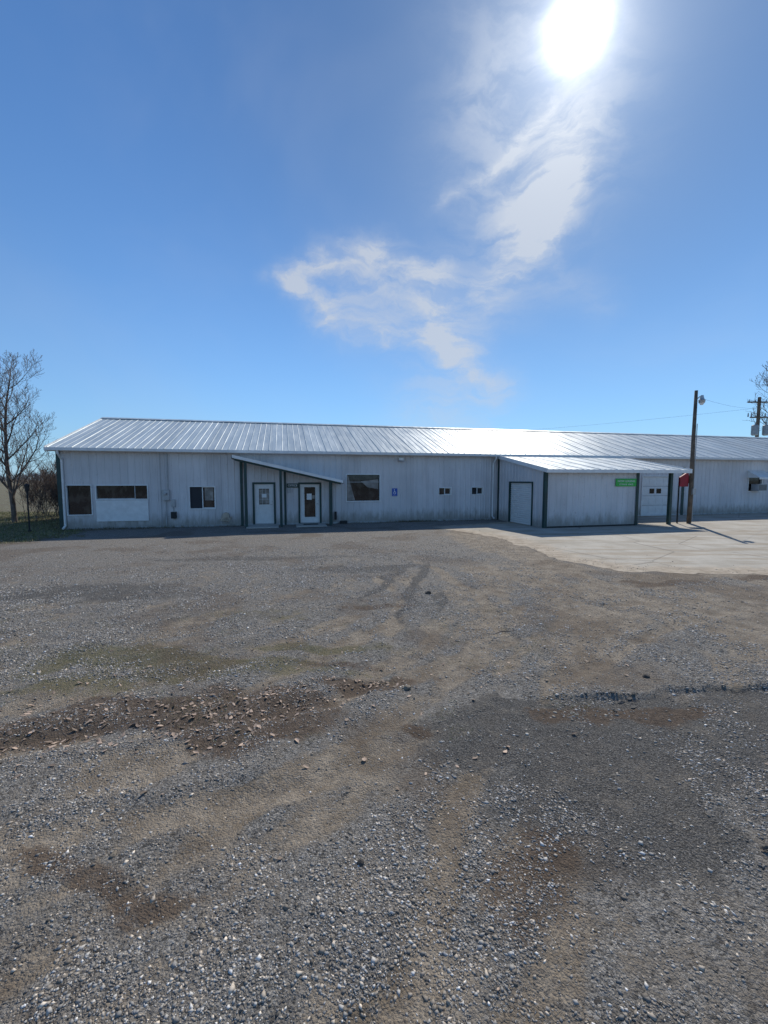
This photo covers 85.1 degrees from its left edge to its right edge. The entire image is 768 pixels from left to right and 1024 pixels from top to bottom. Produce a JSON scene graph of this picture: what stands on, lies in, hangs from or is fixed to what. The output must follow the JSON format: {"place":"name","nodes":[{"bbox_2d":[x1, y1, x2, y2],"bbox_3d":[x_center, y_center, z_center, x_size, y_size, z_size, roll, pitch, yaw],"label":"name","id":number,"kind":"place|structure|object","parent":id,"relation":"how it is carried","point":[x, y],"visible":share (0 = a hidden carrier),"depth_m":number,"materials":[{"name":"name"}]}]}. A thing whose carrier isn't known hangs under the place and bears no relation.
{"place":"outdoors","nodes":[
{"label":"outdoors","id":0,"kind":"place"},
{"bbox_2d":[0,511,85,543],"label":"grass","id":1,"kind":"structure","parent":0,"point":[7,515],"depth_m":18.60,"materials":[{"name":"green plant"}]},
{"bbox_2d":[0,602,598,743],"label":"sparse grass","id":2,"kind":"structure","parent":0,"point":[224,664],"depth_m":5.12,"materials":[{"name":"plant"}]},
{"bbox_2d":[298,482,321,522],"bbox_3d":[-3.646,-0.410,20.573,1.120,2.090,0.138,-1,5,-13],"label":"office door","id":3,"kind":"structure","parent":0,"point":[309,510],"depth_m":20.58,"materials":[{"name":"white metal"}]},
{"bbox_2d":[307,494,314,499],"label":"door notices","id":4,"kind":"object","parent":3,"relation":"attached to","point":[310,496],"depth_m":20.57,"materials":[{"name":"paper"}]},
{"bbox_2d":[0,480,767,1023],"bbox_3d":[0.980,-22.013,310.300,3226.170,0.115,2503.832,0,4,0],"label":"ground","id":5,"kind":"structure","parent":0,"point":[300,782],"depth_m":3.18,"materials":[{"name":"grey gravel"}]},
{"bbox_2d":[0,471,49,483],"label":"distant treeline","id":6,"kind":"object","parent":5,"relation":"on","point":[21,475],"visible":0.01,"depth_m":191.66,"materials":[{"name":"brown plant"}]},
{"bbox_2d":[24,483,31,531],"bbox_3d":[-14.850,-0.150,17.441,0.217,2.080,0.217,0,4,0],"label":"garden post","id":7,"kind":"object","parent":5,"relation":"on","point":[26,486],"visible":0.86,"depth_m":17.41,"materials":[{"name":"metal"}]},
{"bbox_2d":[0,349,56,522],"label":"bare tree","id":8,"kind":"object","parent":5,"relation":"on","point":[12,490],"visible":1,"depth_m":20.70,"materials":[{"name":"grey plant"}]},
{"bbox_2d":[5,460,58,521],"bbox_3d":[-17.546,-1.081,21.950,3.691,3.351,3.424,-4,6,-40],"label":"bare shrub","id":9,"kind":"object","parent":5,"relation":"on","point":[34,493],"visible":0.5,"depth_m":21.75,"materials":[{"name":"brown plant"}]},
{"bbox_2d":[31,451,58,515],"bbox_3d":[-19.670,-1.724,25.442,3.218,4.084,3.762,-1,5,-18],"label":"bare shrub","id":10,"kind":"object","parent":5,"relation":"on","point":[54,468],"visible":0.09,"depth_m":24.68,"materials":[{"name":"brown plant"}]},
{"bbox_2d":[109,852,115,858],"bbox_3d":[-1.600,2.025,2.465,0.034,0.021,0.037,-3,5,-36],"label":"rock","id":11,"kind":"object","parent":5,"relation":"on","point":[112,855],"visible":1,"depth_m":2.46,"materials":[{"name":"beige stone"}]},
{"bbox_2d":[246,523,326,528],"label":"door steps","id":12,"kind":"structure","parent":5,"relation":"on","point":[254,526],"depth_m":19.52,"materials":[{"name":"concrete"}]},
{"bbox_2d":[231,455,343,527],"bbox_3d":[-4.452,-0.979,19.705,4.990,3.280,1.120,-1,5,-13],"label":"office porch","id":13,"kind":"object","parent":5,"relation":"on","point":[245,461],"visible":0.98,"depth_m":19.31,"materials":[{"name":"metal"}]},
{"bbox_2d":[357,859,363,865],"bbox_3d":[-0.134,2.023,2.416,0.042,0.029,0.043,1,5,18],"label":"rock","id":14,"kind":"object","parent":5,"relation":"on","point":[360,862],"visible":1,"depth_m":2.41,"materials":[{"name":"stone"}]},
{"bbox_2d":[0,583,767,989],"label":"fallen leaves","id":15,"kind":"object","parent":5,"relation":"on","point":[174,735],"visible":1,"depth_m":3.93,"materials":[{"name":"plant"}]},
{"bbox_2d":[402,685,410,689],"bbox_3d":[0.240,1.883,4.484,0.080,0.054,0.086,4,6,43],"label":"rock","id":16,"kind":"object","parent":5,"relation":"on","point":[406,687],"visible":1,"depth_m":4.46,"materials":[{"name":"beige stone"}]},
{"bbox_2d":[59,512,767,530],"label":"base weeds","id":17,"kind":"object","parent":5,"relation":"on","point":[419,520],"visible":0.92,"depth_m":19.34,"materials":[{"name":"green plant"}]},
{"bbox_2d":[60,451,767,527],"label":"walls","id":18,"kind":"structure","parent":5,"relation":"on","point":[720,486],"depth_m":20.83,"materials":[{"name":"metal"}]},
{"bbox_2d":[65,485,92,515],"bbox_3d":[-13.285,-0.520,18.259,0.990,1.340,0.135,-1,5,-13],"label":"window","id":19,"kind":"structure","parent":18,"relation":"attached to","point":[79,501],"depth_m":18.28,"materials":[{"name":"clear glass"}]},
{"bbox_2d":[95,485,148,499],"bbox_3d":[-11.652,-0.879,18.622,2.109,0.670,0.135,-1,5,-13],"label":"window","id":20,"kind":"structure","parent":18,"relation":"attached to","point":[117,491],"depth_m":18.63,"materials":[{"name":"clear glass"}]},
{"bbox_2d":[97,486,135,498],"bbox_3d":[-11.902,-0.876,18.585,1.525,0.590,0.022,-1,5,-13],"label":"window mullion","id":21,"kind":"structure","parent":20,"relation":"attached to","point":[120,498],"depth_m":18.65},
{"bbox_2d":[96,500,148,521],"bbox_3d":[-11.637,-0.057,18.624,2.080,0.930,0.038,-1,5,-13],"label":"infill panel","id":22,"kind":"object","parent":18,"relation":"attached to","point":[122,510],"visible":1,"depth_m":18.60,"materials":[{"name":"white metal"}]},
{"bbox_2d":[159,453,176,525],"bbox_3d":[-9.780,-1.050,18.889,0.630,3.350,0.236,-1,5,-13],"label":"electric meter","id":23,"kind":"object","parent":18,"relation":"attached to","point":[165,495],"visible":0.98,"depth_m":18.93,"materials":[{"name":"grey metal"}]},
{"bbox_2d":[188,486,215,508],"bbox_3d":[-8.421,-0.670,19.411,1.162,1.080,0.135,-1,5,-13],"label":"window","id":24,"kind":"structure","parent":18,"relation":"attached to","point":[197,500],"depth_m":19.39,"materials":[{"name":"clear glass"}]},
{"bbox_2d":[205,488,212,499],"bbox_3d":[-8.162,-0.832,19.493,0.370,0.580,0.005,-1,5,-13],"label":"window blind","id":25,"kind":"object","parent":24,"relation":"in","point":[208,493],"depth_m":19.49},
{"bbox_2d":[220,512,231,521],"bbox_3d":[-7.401,0.234,19.574,0.545,0.437,0.206,-1,5,-13],"label":"wall vent","id":26,"kind":"object","parent":18,"relation":"attached to","point":[225,516],"depth_m":19.50,"materials":[{"name":"beige plastic"}]},
{"bbox_2d":[252,482,275,523],"bbox_3d":[-5.747,-0.376,20.073,1.060,2.100,0.138,-1,5,-13],"label":"entry door","id":27,"kind":"structure","parent":18,"relation":"attached to","point":[258,513],"depth_m":20.06,"materials":[{"name":"white paint"}]},
{"bbox_2d":[257,489,271,521],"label":"door panels","id":28,"kind":"object","parent":27,"relation":"attached to","point":[263,496],"visible":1,"depth_m":20.07,"materials":[{"name":"paint"}]},
{"bbox_2d":[56,450,496,529],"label":"downspouts","id":29,"kind":"object","parent":18,"relation":"attached to","point":[63,490],"visible":1,"depth_m":18.01,"materials":[{"name":"white metal"}]},
{"bbox_2d":[287,483,298,487],"bbox_3d":[-4.425,-1.281,20.237,0.560,0.200,0.026,-1,5,-13],"label":"office sign","id":30,"kind":"object","parent":18,"relation":"attached to","point":[292,485],"visible":1,"depth_m":20.23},
{"bbox_2d":[288,489,346,523],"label":"wall fittings","id":31,"kind":"object","parent":18,"relation":"attached to","point":[343,522],"depth_m":20.73,"materials":[{"name":"grey metal"}]},
{"bbox_2d":[346,474,380,501],"bbox_3d":[-1.055,-1.226,21.131,1.770,1.400,0.135,-1,5,-13],"label":"window","id":32,"kind":"structure","parent":18,"relation":"attached to","point":[362,492],"depth_m":21.16,"materials":[{"name":"clear glass"}]},
{"bbox_2d":[347,475,377,499],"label":"window curtains","id":33,"kind":"object","parent":32,"relation":"in","point":[369,484],"depth_m":21.10,"materials":[{"name":"white fabric"}]},
{"bbox_2d":[392,488,396,495],"bbox_3d":[0.551,-1.016,21.469,0.280,0.400,0.017,-1,5,-14],"label":"accessible parking sign","id":34,"kind":"object","parent":18,"relation":"attached to","point":[394,491],"visible":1,"depth_m":21.46,"materials":[{"name":"blue metal"}]},
{"bbox_2d":[43,418,767,529],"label":"trim and gutter","id":35,"kind":"structure","parent":18,"relation":"attached to","point":[59,489],"depth_m":20.23,"materials":[{"name":"paint"}]},
{"bbox_2d":[46,417,767,457],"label":"roof","id":36,"kind":"structure","parent":18,"relation":"on","point":[117,432],"depth_m":23.82,"materials":[{"name":"silver metal"}]},
{"bbox_2d":[438,487,451,494],"bbox_3d":[3.217,-1.101,22.163,0.743,0.420,0.135,-1,5,-13],"label":"window","id":37,"kind":"structure","parent":18,"relation":"attached to","point":[444,490],"depth_m":22.17,"materials":[{"name":"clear glass"}]},
{"bbox_2d":[471,487,483,494],"bbox_3d":[5.025,-1.144,22.592,0.729,0.440,0.135,-1,5,-13],"label":"window","id":38,"kind":"structure","parent":18,"relation":"attached to","point":[477,490],"depth_m":22.61,"materials":[{"name":"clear glass"}]},
{"bbox_2d":[640,475,667,515],"bbox_3d":[16.453,-0.983,25.345,2.170,2.450,0.145,-1,5,-13],"label":"sectional garage door","id":39,"kind":"structure","parent":18,"relation":"attached to","point":[654,491],"depth_m":25.34,"materials":[{"name":"white paint"}]},
{"bbox_2d":[747,478,762,491],"bbox_3d":[23.978,-1.816,27.076,1.200,1.000,0.135,-1,5,-13],"label":"window","id":40,"kind":"structure","parent":18,"relation":"attached to","point":[754,481],"depth_m":27.08,"materials":[{"name":"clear glass"}]},
{"bbox_2d":[751,484,766,490],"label":"window air conditioner","id":41,"kind":"object","parent":40,"relation":"in","point":[758,487],"depth_m":26.62,"materials":[{"name":"white metal"}]},
{"bbox_2d":[747,471,767,478],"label":"window awning","id":42,"kind":"object","parent":18,"relation":"attached to","point":[758,474],"depth_m":26.58,"materials":[{"name":"white metal"}]},
{"bbox_2d":[411,709,636,939],"bbox_3d":[1.623,2.005,3.126,2.876,0.076,1.991,-1,5,-12],"label":"dry straw","id":43,"kind":"object","parent":5,"relation":"on","point":[608,911],"visible":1,"depth_m":2.11,"materials":[{"name":"beige plant"}]},
{"bbox_2d":[437,513,767,574],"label":"concrete apron","id":44,"kind":"object","parent":5,"relation":"on","point":[722,543],"visible":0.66,"depth_m":14.52,"materials":[{"name":"beige concrete"}]},
{"bbox_2d":[497,456,692,527],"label":"projecting shed","id":45,"kind":"structure","parent":44,"relation":"on","point":[577,492],"depth_m":19.48,"materials":[{"name":"paint"}]},
{"bbox_2d":[508,481,532,525],"bbox_3d":[6.774,-0.459,20.685,0.150,2.090,2.110,-1,5,-13],"label":"roller door","id":46,"kind":"structure","parent":45,"relation":"attached to","point":[520,504],"depth_m":20.73,"materials":[{"name":"white paint"}]},
{"bbox_2d":[615,479,636,485],"bbox_3d":[11.350,-1.381,19.591,1.140,0.360,0.037,-1,5,-13],"label":"business sign","id":47,"kind":"object","parent":45,"relation":"attached to","point":[625,482],"visible":1,"depth_m":19.58,"materials":[{"name":"green metal"}]},
{"bbox_2d":[676,473,688,522],"bbox_3d":[14.870,-0.710,20.788,0.500,2.576,0.120,0,4,0],"label":"red sign","id":48,"kind":"object","parent":44,"relation":"on","point":[683,481],"visible":0.84,"depth_m":20.68,"materials":[{"name":"metal"}]},
{"bbox_2d":[686,390,705,523],"bbox_3d":[15.312,-2.605,20.491,0.496,6.601,0.300,0,4,6],"label":"wooden light pole","id":49,"kind":"object","parent":44,"relation":"on","point":[692,489],"visible":0.92,"depth_m":20.50,"materials":[{"name":"brown wood"}]},
{"bbox_2d":[495,682,718,711],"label":"asphalt crumbs","id":50,"kind":"object","parent":5,"relation":"on","point":[629,699],"visible":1,"depth_m":4.27,"materials":[{"name":"black asphalt"}]},
{"bbox_2d":[744,363,767,424],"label":"bare tree","id":51,"kind":"object","parent":5,"relation":"on","point":[764,381],"visible":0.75,"depth_m":48.99,"materials":[{"name":"brown plant"}]},
{"bbox_2d":[747,397,767,436],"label":"utility pole","id":52,"kind":"object","parent":5,"relation":"on","point":[755,429],"visible":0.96,"depth_m":39.16,"materials":[{"name":"brown wood"}]},
{"bbox_2d":[535,399,765,429],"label":"power lines","id":53,"kind":"object","parent":52,"relation":"attached to","point":[668,417],"visible":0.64,"depth_m":43.08,"materials":[{"name":"black metal"}]},
{"bbox_2d":[0,0,767,478],"label":"sky","id":54,"kind":"structure","parent":0,"point":[543,215],"materials":[{"name":"blue"}]}
]}

